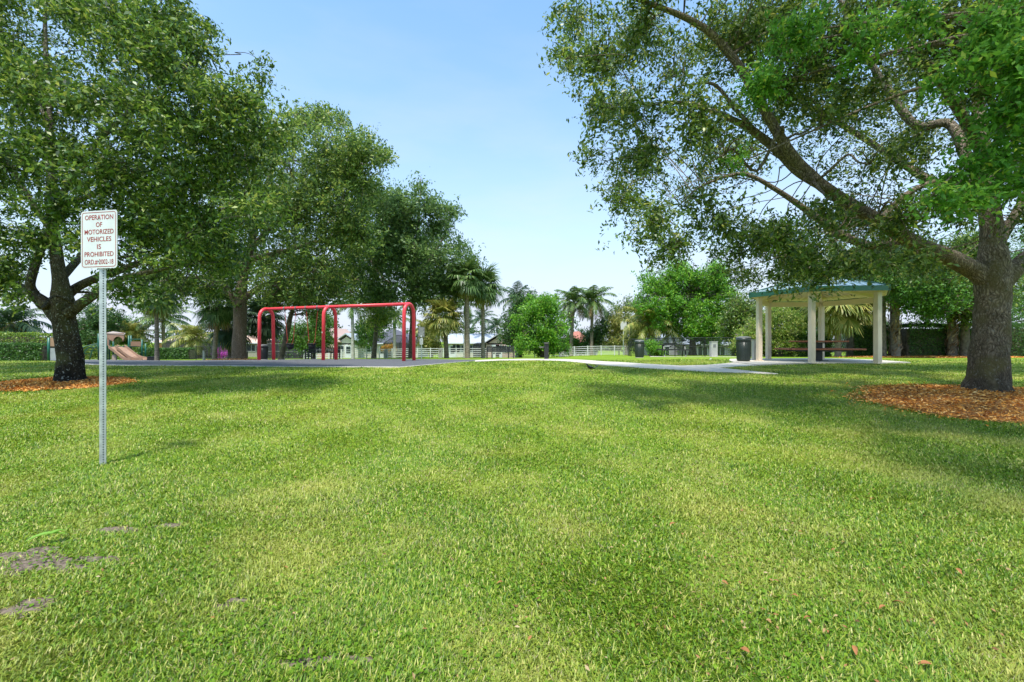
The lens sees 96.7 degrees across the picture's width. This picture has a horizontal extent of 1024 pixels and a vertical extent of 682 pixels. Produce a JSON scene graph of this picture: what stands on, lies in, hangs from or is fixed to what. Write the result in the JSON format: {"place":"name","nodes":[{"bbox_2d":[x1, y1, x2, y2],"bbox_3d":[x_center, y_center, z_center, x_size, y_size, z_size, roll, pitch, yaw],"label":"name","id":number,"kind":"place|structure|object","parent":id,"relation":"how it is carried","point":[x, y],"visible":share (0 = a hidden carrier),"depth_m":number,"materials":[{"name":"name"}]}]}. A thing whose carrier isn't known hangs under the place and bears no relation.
{"place":"outdoors","nodes":[
{"label":"outdoors","id":0,"kind":"place"},
{"bbox_2d":[199,340,247,358],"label":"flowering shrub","id":1,"kind":"object","parent":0,"point":[207,356],"visible":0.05,"depth_m":66.03,"materials":[{"name":"purple plant"}]},
{"bbox_2d":[247,336,267,356],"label":"house","id":2,"kind":"structure","parent":0,"point":[252,352],"depth_m":76.00,"materials":[{"name":"beige paint"}]},
{"bbox_2d":[267,338,310,358],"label":"pool enclosure","id":3,"kind":"object","parent":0,"point":[295,355],"visible":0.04,"depth_m":67.03,"materials":[{"name":"black metal"}]},
{"bbox_2d":[0,342,1023,681],"bbox_3d":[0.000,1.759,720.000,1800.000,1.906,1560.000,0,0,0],"label":"ground","id":4,"kind":"structure","parent":0,"point":[602,354],"depth_m":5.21,"materials":[{"name":"green plant"}]},
{"bbox_2d":[1,564,41,576],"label":"bare soil","id":5,"kind":"structure","parent":4,"relation":"on","point":[23,568],"depth_m":2.58,"materials":[{"name":"grey soil"}]},
{"bbox_2d":[0,560,45,569],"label":"bare soil","id":6,"kind":"structure","parent":4,"relation":"on","point":[18,562],"depth_m":2.65,"materials":[{"name":"grey soil"}]},
{"bbox_2d":[0,305,51,336],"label":"coconut palm","id":7,"kind":"object","parent":4,"relation":"on","point":[10,320],"visible":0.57,"depth_m":39.90,"materials":[{"name":"green plant"}]},
{"bbox_2d":[0,331,52,342],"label":"hedge","id":8,"kind":"object","parent":4,"relation":"on","point":[37,338],"visible":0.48,"depth_m":33.12,"materials":[{"name":"green plant"}]},
{"bbox_2d":[0,341,53,360],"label":"hedge","id":9,"kind":"object","parent":4,"relation":"on","point":[22,351],"visible":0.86,"depth_m":26.42,"materials":[{"name":"green plant"}]},
{"bbox_2d":[7,604,49,618],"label":"bare soil","id":10,"kind":"structure","parent":4,"relation":"on","point":[37,605],"depth_m":2.20,"materials":[{"name":"grey soil"}]},
{"bbox_2d":[16,547,61,558],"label":"bare soil","id":11,"kind":"structure","parent":4,"relation":"on","point":[43,551],"depth_m":2.79,"materials":[{"name":"grey soil"}]},
{"bbox_2d":[23,529,65,542],"bbox_3d":[-2.970,1.240,2.904,0.054,0.035,0.204,0,0,39],"label":"fallen leaf","id":12,"kind":"object","parent":4,"relation":"on","point":[48,533],"visible":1,"depth_m":2.91,"materials":[{"name":"green plant"}]},
{"bbox_2d":[26,554,72,566],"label":"bare soil","id":13,"kind":"structure","parent":4,"relation":"on","point":[39,562],"depth_m":2.67,"materials":[{"name":"grey soil"}]},
{"bbox_2d":[0,376,142,393],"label":"mulch","id":14,"kind":"object","parent":4,"relation":"on","point":[49,387],"visible":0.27,"depth_m":10.12,"materials":[{"name":"brown wood"}]},
{"bbox_2d":[74,556,118,561],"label":"bare soil","id":15,"kind":"structure","parent":4,"relation":"on","point":[94,557],"depth_m":2.71,"materials":[{"name":"grey soil"}]},
{"bbox_2d":[81,210,117,464],"bbox_3d":[-4.283,0.019,4.736,0.455,2.745,0.048,0,0,10],"label":"warning sign","id":16,"kind":"object","parent":4,"relation":"on","point":[99,239],"visible":1,"depth_m":4.73,"materials":[{"name":"metal"}]},
{"bbox_2d":[76,300,133,344],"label":"shade tree","id":17,"kind":"object","parent":4,"relation":"on","point":[88,327],"visible":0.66,"depth_m":50.54,"materials":[{"name":"green plant"}]},
{"bbox_2d":[82,344,153,358],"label":"hedge","id":18,"kind":"object","parent":4,"relation":"on","point":[94,355],"visible":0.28,"depth_m":46.19,"materials":[{"name":"green plant"}]},
{"bbox_2d":[109,320,161,347],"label":"coconut palm","id":19,"kind":"object","parent":4,"relation":"on","point":[134,333],"visible":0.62,"depth_m":53.68,"materials":[{"name":"green plant"}]},
{"bbox_2d":[0,0,310,381],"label":"oak tree","id":20,"kind":"object","parent":4,"relation":"on","point":[164,33],"visible":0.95,"depth_m":8.81,"materials":[{"name":"green plant"}]},
{"bbox_2d":[120,266,190,359],"bbox_3d":[-23.431,-2.131,29.998,4.274,7.064,3.963,0,0,0],"label":"cabbage palm","id":21,"kind":"object","parent":4,"relation":"on","point":[163,312],"visible":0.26,"depth_m":29.77,"materials":[{"name":"green leaf"},{"name":"bark"}]},
{"bbox_2d":[130,304,193,347],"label":"coconut palm","id":22,"kind":"object","parent":4,"relation":"on","point":[167,323],"visible":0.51,"depth_m":55.69,"materials":[{"name":"green plant"}]},
{"bbox_2d":[137,347,196,359],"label":"hedge","id":23,"kind":"object","parent":4,"relation":"on","point":[179,353],"visible":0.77,"depth_m":42.49,"materials":[{"name":"green plant"}]},
{"bbox_2d":[161,323,212,358],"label":"coconut palm","id":24,"kind":"object","parent":4,"relation":"on","point":[189,334],"visible":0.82,"depth_m":49.28,"materials":[{"name":"green plant"}]},
{"bbox_2d":[187,284,233,358],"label":"cabbage palm","id":25,"kind":"object","parent":4,"relation":"on","point":[217,316],"visible":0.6,"depth_m":29.27,"materials":[{"name":"green plant"}]},
{"bbox_2d":[197,314,255,358],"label":"cabbage palm","id":26,"kind":"object","parent":4,"relation":"on","point":[224,339],"visible":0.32,"depth_m":32.16,"materials":[{"name":"green plant"}]},
{"bbox_2d":[54,359,474,366],"bbox_3d":[-22.955,1.276,27.944,47.119,0.950,11.647,0,0,32],"label":"play surface","id":27,"kind":"object","parent":4,"relation":"on","point":[353,362],"visible":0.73,"depth_m":17.20,"materials":[{"name":"rubber"}]},
{"bbox_2d":[47,338,55,360],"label":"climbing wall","id":28,"kind":"structure","parent":27,"relation":"on","point":[51,355],"depth_m":26.00,"materials":[{"name":"plastic"}]},
{"bbox_2d":[83,331,146,359],"bbox_3d":[-32.668,0.395,38.065,6.460,2.445,2.791,0,0,0],"label":"play structure","id":29,"kind":"object","parent":27,"relation":"on","point":[124,352],"visible":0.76,"depth_m":37.75,"materials":[{"name":"beige plastic"}]},
{"bbox_2d":[261,344,267,359],"bbox_3d":[-12.228,0.547,22.300,0.507,0.750,0.508,0,0,0],"label":"trash can","id":30,"kind":"object","parent":27,"relation":"on","point":[264,351],"visible":0.62,"depth_m":22.16,"materials":[{"name":"black metal"}]},
{"bbox_2d":[257,302,415,360],"bbox_3d":[-7.804,-0.356,19.950,7.506,2.510,0.987,0,0,17],"label":"swing set","id":31,"kind":"object","parent":27,"relation":"on","point":[333,307],"visible":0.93,"depth_m":19.68,"materials":[{"name":"red metal"}]},
{"bbox_2d":[247,289,290,344],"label":"tree","id":32,"kind":"object","parent":4,"relation":"on","point":[266,331],"visible":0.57,"depth_m":33.28,"materials":[{"name":"green plant"}]},
{"bbox_2d":[150,98,399,358],"bbox_3d":[-14.153,-6.942,26.165,17.190,16.114,12.473,0,0,0],"label":"oak tree","id":33,"kind":"object","parent":4,"relation":"on","point":[343,174],"visible":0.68,"depth_m":23.40,"materials":[{"name":"green plant"}]},
{"bbox_2d":[85,361,468,367],"bbox_3d":[-8.705,0.842,16.590,14.362,0.090,4.300,0,0,0],"label":"concrete edging","id":34,"kind":"object","parent":4,"relation":"on","point":[280,366],"visible":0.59,"depth_m":15.10,"materials":[{"name":"grey concrete"}]},
{"bbox_2d":[275,300,340,358],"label":"shade tree","id":35,"kind":"object","parent":4,"relation":"on","point":[301,338],"visible":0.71,"depth_m":40.55,"materials":[{"name":"green plant"}]},
{"bbox_2d":[251,253,371,359],"bbox_3d":[-12.729,-2.366,29.248,7.904,7.342,6.872,0,0,0],"label":"oak tree","id":36,"kind":"object","parent":4,"relation":"on","point":[281,355],"visible":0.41,"depth_m":27.88,"materials":[{"name":"green plant"}]},
{"bbox_2d":[295,655,340,663],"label":"bare soil","id":37,"kind":"structure","parent":4,"relation":"on","point":[309,658],"depth_m":1.85,"materials":[{"name":"grey soil"}]},
{"bbox_2d":[305,347,339,358],"bbox_3d":[-12.911,0.843,31.060,2.172,0.794,0.620,0,0,0],"label":"park bench","id":38,"kind":"object","parent":4,"relation":"on","point":[330,350],"visible":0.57,"depth_m":31.24,"materials":[{"name":"black metal"}]},
{"bbox_2d":[317,328,349,356],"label":"house","id":39,"kind":"structure","parent":4,"relation":"on","point":[341,332],"depth_m":72.88,"materials":[{"name":"pink paint"}]},
{"bbox_2d":[332,291,365,358],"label":"royal palm","id":40,"kind":"object","parent":4,"relation":"on","point":[351,312],"visible":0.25,"depth_m":47.84,"materials":[{"name":"green plant"}]},
{"bbox_2d":[338,333,359,356],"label":"house","id":41,"kind":"structure","parent":4,"relation":"on","point":[345,343],"depth_m":71.00,"materials":[{"name":"green paint"}]},
{"bbox_2d":[348,312,396,355],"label":"shade tree","id":42,"kind":"object","parent":4,"relation":"on","point":[361,340],"visible":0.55,"depth_m":48.74,"materials":[{"name":"green plant"}]},
{"bbox_2d":[350,275,399,357],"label":"shade tree","id":43,"kind":"object","parent":4,"relation":"on","point":[373,318],"visible":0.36,"depth_m":38.74,"materials":[{"name":"green plant"}]},
{"bbox_2d":[356,329,427,357],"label":"house","id":44,"kind":"structure","parent":4,"relation":"on","point":[390,335],"depth_m":72.09,"materials":[{"name":"beige paint"}]},
{"bbox_2d":[384,335,408,357],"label":"pool enclosure","id":45,"kind":"object","parent":4,"relation":"on","point":[398,343],"visible":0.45,"depth_m":70.03,"materials":[{"name":"black metal"}]},
{"bbox_2d":[388,306,409,357],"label":"royal palm","id":46,"kind":"object","parent":4,"relation":"on","point":[398,323],"visible":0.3,"depth_m":51.84,"materials":[{"name":"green plant"}]},
{"bbox_2d":[320,170,488,357],"bbox_3d":[-8.487,-5.925,34.666,13.762,14.774,12.096,0,0,0],"label":"oak tree","id":47,"kind":"object","parent":4,"relation":"on","point":[413,257],"visible":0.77,"depth_m":31.16,"materials":[{"name":"green leaf"},{"name":"bark"}]},
{"bbox_2d":[416,318,443,356],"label":"garden shrub","id":48,"kind":"object","parent":4,"relation":"on","point":[428,341],"visible":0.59,"depth_m":50.61,"materials":[{"name":"green plant"}]},
{"bbox_2d":[416,293,465,357],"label":"cabbage palm","id":49,"kind":"object","parent":4,"relation":"on","point":[444,324],"visible":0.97,"depth_m":30.47,"materials":[{"name":"green plant"}]},
{"bbox_2d":[449,299,480,357],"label":"royal palm","id":50,"kind":"object","parent":4,"relation":"on","point":[470,311],"visible":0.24,"depth_m":43.85,"materials":[{"name":"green plant"}]},
{"bbox_2d":[443,256,487,357],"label":"cabbage palm","id":51,"kind":"object","parent":4,"relation":"on","point":[468,286],"visible":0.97,"depth_m":30.55,"materials":[{"name":"green plant"}]},
{"bbox_2d":[303,345,628,358],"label":"rail fence","id":52,"kind":"object","parent":4,"relation":"on","point":[430,352],"visible":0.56,"depth_m":49.15,"materials":[{"name":"white plastic"}]},
{"bbox_2d":[448,334,496,356],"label":"house","id":53,"kind":"structure","parent":4,"relation":"on","point":[455,341],"depth_m":74.20,"materials":[{"name":"beige paint"}]},
{"bbox_2d":[471,308,496,332],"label":"royal palm","id":54,"kind":"object","parent":4,"relation":"on","point":[476,320],"visible":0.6,"depth_m":77.49,"materials":[{"name":"green plant"}]},
{"bbox_2d":[461,260,507,357],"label":"cabbage palm","id":55,"kind":"object","parent":4,"relation":"on","point":[489,297],"visible":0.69,"depth_m":31.67,"materials":[{"name":"green plant"}]},
{"bbox_2d":[479,316,507,333],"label":"royal palm","id":56,"kind":"object","parent":4,"relation":"on","point":[494,321],"visible":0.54,"depth_m":81.53,"materials":[{"name":"green plant"}]},
{"bbox_2d":[486,346,513,358],"bbox_3d":[-0.775,0.755,30.060,1.807,0.794,0.620,0,0,0],"label":"park bench","id":57,"kind":"object","parent":4,"relation":"on","point":[492,350],"visible":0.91,"depth_m":30.23,"materials":[{"name":"black metal"}]},
{"bbox_2d":[485,333,514,356],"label":"house","id":58,"kind":"structure","parent":4,"relation":"on","point":[493,342],"depth_m":71.50,"materials":[{"name":"white paint"}]},
{"bbox_2d":[0,380,1023,681],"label":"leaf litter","id":59,"kind":"object","parent":4,"relation":"on","point":[680,592],"visible":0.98,"depth_m":2.38,"materials":[{"name":"plant"}]},
{"bbox_2d":[0,312,1023,351],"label":"wood","id":60,"kind":"object","parent":4,"relation":"on","point":[473,332],"visible":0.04,"depth_m":116.72,"materials":[{"name":"green plant"}]},
{"bbox_2d":[494,289,538,356],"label":"shade tree","id":61,"kind":"object","parent":4,"relation":"on","point":[505,334],"visible":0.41,"depth_m":46.49,"materials":[{"name":"green plant"}]},
{"bbox_2d":[497,281,537,356],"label":"royal palm","id":62,"kind":"object","parent":4,"relation":"on","point":[514,292],"visible":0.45,"depth_m":51.55,"materials":[{"name":"green plant"}]},
{"bbox_2d":[506,289,574,357],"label":"shade tree","id":63,"kind":"object","parent":4,"relation":"on","point":[539,312],"visible":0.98,"depth_m":42.40,"materials":[{"name":"green plant"}]},
{"bbox_2d":[559,334,589,355],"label":"house","id":64,"kind":"structure","parent":4,"relation":"on","point":[575,341],"depth_m":50.87,"materials":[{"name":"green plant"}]},
{"bbox_2d":[554,286,598,355],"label":"coconut palm","id":65,"kind":"object","parent":4,"relation":"on","point":[574,296],"visible":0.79,"depth_m":49.63,"materials":[{"name":"green plant"}]},
{"bbox_2d":[572,285,617,354],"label":"coconut palm","id":66,"kind":"object","parent":4,"relation":"on","point":[591,296],"visible":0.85,"depth_m":49.59,"materials":[{"name":"green plant"}]},
{"bbox_2d":[578,309,617,354],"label":"garden shrub","id":67,"kind":"object","parent":4,"relation":"on","point":[598,329],"visible":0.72,"depth_m":50.55,"materials":[{"name":"green plant"}]},
{"bbox_2d":[598,308,641,354],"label":"garden shrub","id":68,"kind":"object","parent":4,"relation":"on","point":[616,330],"visible":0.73,"depth_m":50.02,"materials":[{"name":"green plant"}]},
{"bbox_2d":[607,290,645,354],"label":"shade tree","id":69,"kind":"object","parent":4,"relation":"on","point":[626,302],"visible":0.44,"depth_m":61.63,"materials":[{"name":"green plant"}]},
{"bbox_2d":[635,340,643,357],"bbox_3d":[7.118,0.442,25.400,0.528,1.000,0.528,0,0,0],"label":"trash can","id":70,"kind":"object","parent":4,"relation":"on","point":[639,348],"visible":1,"depth_m":25.18,"materials":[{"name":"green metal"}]},
{"bbox_2d":[620,305,674,353],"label":"garden shrub","id":71,"kind":"object","parent":4,"relation":"on","point":[632,342],"visible":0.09,"depth_m":51.63,"materials":[{"name":"green plant"}]},
{"bbox_2d":[620,306,681,354],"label":"coconut palm","id":72,"kind":"object","parent":4,"relation":"on","point":[637,323],"visible":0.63,"depth_m":43.38,"materials":[{"name":"plant"}]},
{"bbox_2d":[642,336,670,355],"bbox_3d":[10.166,0.534,32.001,1.869,1.780,5.268,0,0,19],"label":"garden shrub","id":73,"kind":"object","parent":4,"relation":"on","point":[652,346],"visible":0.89,"depth_m":30.14,"materials":[{"name":"green plant"}]},
{"bbox_2d":[644,331,686,354],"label":"house","id":74,"kind":"structure","parent":4,"relation":"on","point":[673,352],"depth_m":64.00,"materials":[{"name":"grey paint"}]},
{"bbox_2d":[650,356,681,356],"bbox_3d":[10.725,0.955,27.300,5.329,0.174,2.231,0,0,30],"label":"picnic pad","id":75,"kind":"object","parent":4,"relation":"on","point":[665,356],"visible":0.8,"depth_m":27.77,"materials":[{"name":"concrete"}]},
{"bbox_2d":[657,344,690,356],"bbox_3d":[10.116,0.591,28.500,1.850,0.786,1.602,0,0,12],"label":"picnic table","id":76,"kind":"object","parent":75,"relation":"on","point":[682,349],"visible":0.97,"depth_m":28.09,"materials":[{"name":"black metal"}]},
{"bbox_2d":[628,256,745,354],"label":"shade tree","id":77,"kind":"object","parent":4,"relation":"on","point":[698,298],"visible":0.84,"depth_m":42.56,"materials":[{"name":"green plant"}]},
{"bbox_2d":[680,339,731,354],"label":"house","id":78,"kind":"structure","parent":4,"relation":"on","point":[701,351],"depth_m":57.97,"materials":[{"name":"grey paint"}]},
{"bbox_2d":[709,341,717,356],"bbox_3d":[11.736,0.472,26.500,0.390,0.910,0.318,0,0,0],"label":"utility post","id":79,"kind":"object","parent":4,"relation":"on","point":[713,348],"visible":0.99,"depth_m":26.36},
{"bbox_2d":[712,290,764,355],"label":"shade tree","id":80,"kind":"object","parent":4,"relation":"on","point":[737,310],"visible":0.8,"depth_m":36.39,"materials":[{"name":"green plant"}]},
{"bbox_2d":[726,311,776,356],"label":"shade tree","id":81,"kind":"object","parent":4,"relation":"on","point":[749,329],"visible":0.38,"depth_m":27.64,"materials":[{"name":"green plant"}]},
{"bbox_2d":[537,0,1023,391],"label":"oak tree","id":82,"kind":"object","parent":4,"relation":"on","point":[981,50],"visible":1,"depth_m":7.44,"materials":[{"name":"green plant"}]},
{"bbox_2d":[753,307,807,356],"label":"shade tree","id":83,"kind":"object","parent":4,"relation":"on","point":[781,323],"visible":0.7,"depth_m":26.99,"materials":[{"name":"green plant"}]},
{"bbox_2d":[772,281,816,332],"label":"shade tree","id":84,"kind":"object","parent":4,"relation":"on","point":[796,309],"visible":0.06,"depth_m":31.34,"materials":[{"name":"green plant"}]},
{"bbox_2d":[777,333,832,356],"bbox_3d":[17.701,0.278,27.695,2.798,1.651,1.583,0,0,12],"label":"hedge","id":85,"kind":"object","parent":4,"relation":"on","point":[804,337],"visible":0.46,"depth_m":27.16,"materials":[{"name":"green plant"}]},
{"bbox_2d":[729,358,909,365],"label":"pavilion slab","id":86,"kind":"structure","parent":4,"relation":"on","point":[779,361],"depth_m":17.13,"materials":[{"name":"concrete"}]},
{"bbox_2d":[736,336,750,361],"bbox_3d":[8.853,0.312,17.400,0.528,0.970,0.528,0,0,0],"label":"trash can","id":87,"kind":"object","parent":86,"relation":"on","point":[743,348],"visible":0.98,"depth_m":17.20,"materials":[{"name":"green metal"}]},
{"bbox_2d":[749,277,890,363],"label":"picnic pavilion","id":88,"kind":"structure","parent":86,"relation":"on","point":[865,292],"depth_m":17.70,"materials":[{"name":"beige paint"}]},
{"bbox_2d":[774,341,866,360],"bbox_3d":[12.038,0.378,17.900,2.582,0.790,1.702,0,0,6],"label":"picnic table","id":89,"kind":"object","parent":86,"relation":"on","point":[820,349],"visible":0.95,"depth_m":17.64,"materials":[{"name":"brown wood"}]},
{"bbox_2d":[794,275,872,356],"bbox_3d":[17.783,-1.288,24.966,3.845,4.536,3.972,0,0,0],"label":"cabbage palm","id":90,"kind":"object","parent":4,"relation":"on","point":[844,319],"visible":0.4,"depth_m":24.36,"materials":[{"name":"green plant"}]},
{"bbox_2d":[823,238,889,314],"bbox_3d":[23.455,-3.366,31.197,9.862,9.032,5.627,0,0,-39],"label":"shade tree","id":91,"kind":"object","parent":4,"relation":"on","point":[829,254],"visible":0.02,"depth_m":29.05,"materials":[{"name":"green plant"}]},
{"bbox_2d":[843,324,889,356],"bbox_3d":[20.534,0.024,26.380,1.869,2.124,1.705,0,0,15],"label":"hedge","id":92,"kind":"object","parent":4,"relation":"on","point":[864,341],"visible":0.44,"depth_m":25.90,"materials":[{"name":"green plant"}]},
{"bbox_2d":[855,303,889,325],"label":"cabbage palm","id":93,"kind":"object","parent":4,"relation":"on","point":[870,321],"visible":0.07,"depth_m":27.99,"materials":[{"name":"plant"}]},
{"bbox_2d":[850,235,902,355],"bbox_3d":[20.008,-2.506,24.661,3.283,6.984,3.337,0,0,41],"label":"cabbage palm","id":94,"kind":"object","parent":4,"relation":"on","point":[884,349],"visible":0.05,"depth_m":24.44,"materials":[{"name":"green plant"}]},
{"bbox_2d":[858,250,905,356],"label":"cabbage palm","id":95,"kind":"object","parent":4,"relation":"on","point":[894,346],"visible":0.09,"depth_m":24.64,"materials":[{"name":"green plant"}]},
{"bbox_2d":[862,229,973,330],"bbox_3d":[21.868,-2.433,23.988,8.560,6.795,4.784,0,0,-41],"label":"shade tree","id":96,"kind":"object","parent":4,"relation":"on","point":[911,299],"visible":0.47,"depth_m":22.52,"materials":[{"name":"green plant"}]},
{"bbox_2d":[817,381,1023,425],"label":"mulch","id":97,"kind":"object","parent":4,"relation":"on","point":[969,405],"visible":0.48,"depth_m":8.05,"materials":[{"name":"brown wood"}]},
{"bbox_2d":[826,355,1023,357],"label":"mulch chips","id":98,"kind":"object","parent":4,"relation":"on","point":[936,356],"visible":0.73,"depth_m":23.99,"materials":[{"name":"brown wood"}]},
{"bbox_2d":[927,305,966,355],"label":"cabbage palm","id":99,"kind":"object","parent":4,"relation":"on","point":[952,342],"visible":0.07,"depth_m":24.84,"materials":[{"name":"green plant"}]},
{"bbox_2d":[900,322,1023,355],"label":"hedge","id":100,"kind":"object","parent":4,"relation":"on","point":[928,341],"visible":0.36,"depth_m":25.32,"materials":[{"name":"green plant"}]},
{"bbox_2d":[928,223,1023,355],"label":"shade tree","id":101,"kind":"object","parent":4,"relation":"on","point":[965,324],"visible":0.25,"depth_m":23.21,"materials":[{"name":"green plant"}]},
{"bbox_2d":[1008,212,1023,327],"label":"shade tree","id":102,"kind":"object","parent":4,"relation":"on","point":[1021,305],"visible":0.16,"depth_m":33.26,"materials":[{"name":"green plant"}]},
{"bbox_2d":[0,0,1023,341],"label":"sky","id":103,"kind":"structure","parent":0,"point":[464,101],"materials":[{"name":"blue"}]},
{"bbox_2d":[475,359,777,373],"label":"path","id":104,"kind":"structure","parent":0,"point":[718,368],"depth_m":15.12,"materials":[{"name":"concrete"}]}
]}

